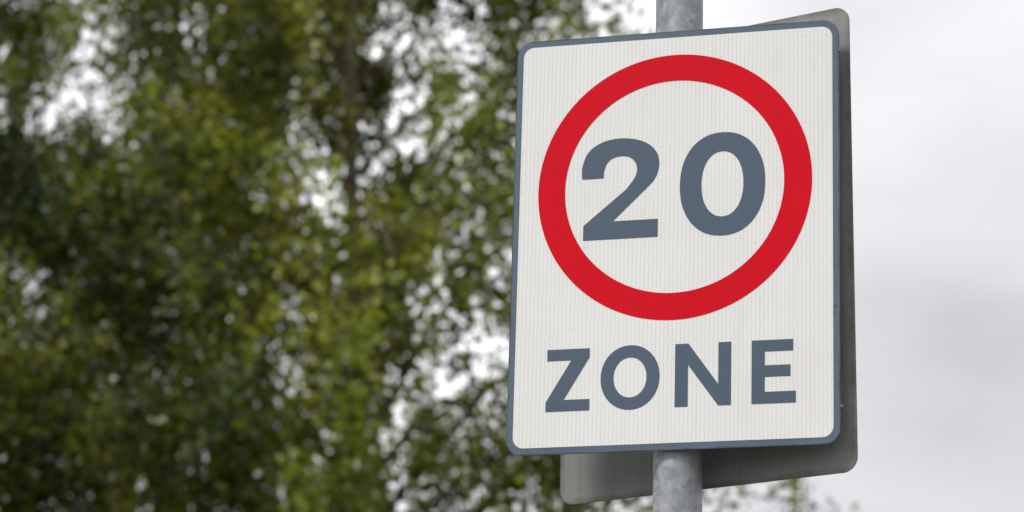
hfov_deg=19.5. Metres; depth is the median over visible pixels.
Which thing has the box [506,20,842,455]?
traffic sign
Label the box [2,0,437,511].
birch tree
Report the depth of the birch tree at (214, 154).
24.82 m
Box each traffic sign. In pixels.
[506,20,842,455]
[560,8,857,504]
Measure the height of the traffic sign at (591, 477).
0.869 m
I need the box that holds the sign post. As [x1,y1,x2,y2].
[653,0,702,511]
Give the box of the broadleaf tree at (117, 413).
[0,69,317,511]
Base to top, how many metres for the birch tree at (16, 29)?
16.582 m
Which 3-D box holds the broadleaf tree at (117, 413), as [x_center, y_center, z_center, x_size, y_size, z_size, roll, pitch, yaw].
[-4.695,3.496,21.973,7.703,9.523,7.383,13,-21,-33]
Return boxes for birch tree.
[0,0,324,511]
[0,0,858,511]
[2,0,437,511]
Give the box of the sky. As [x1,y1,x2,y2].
[0,0,1023,511]
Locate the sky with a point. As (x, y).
(937, 86)
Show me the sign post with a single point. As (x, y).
(677, 480)

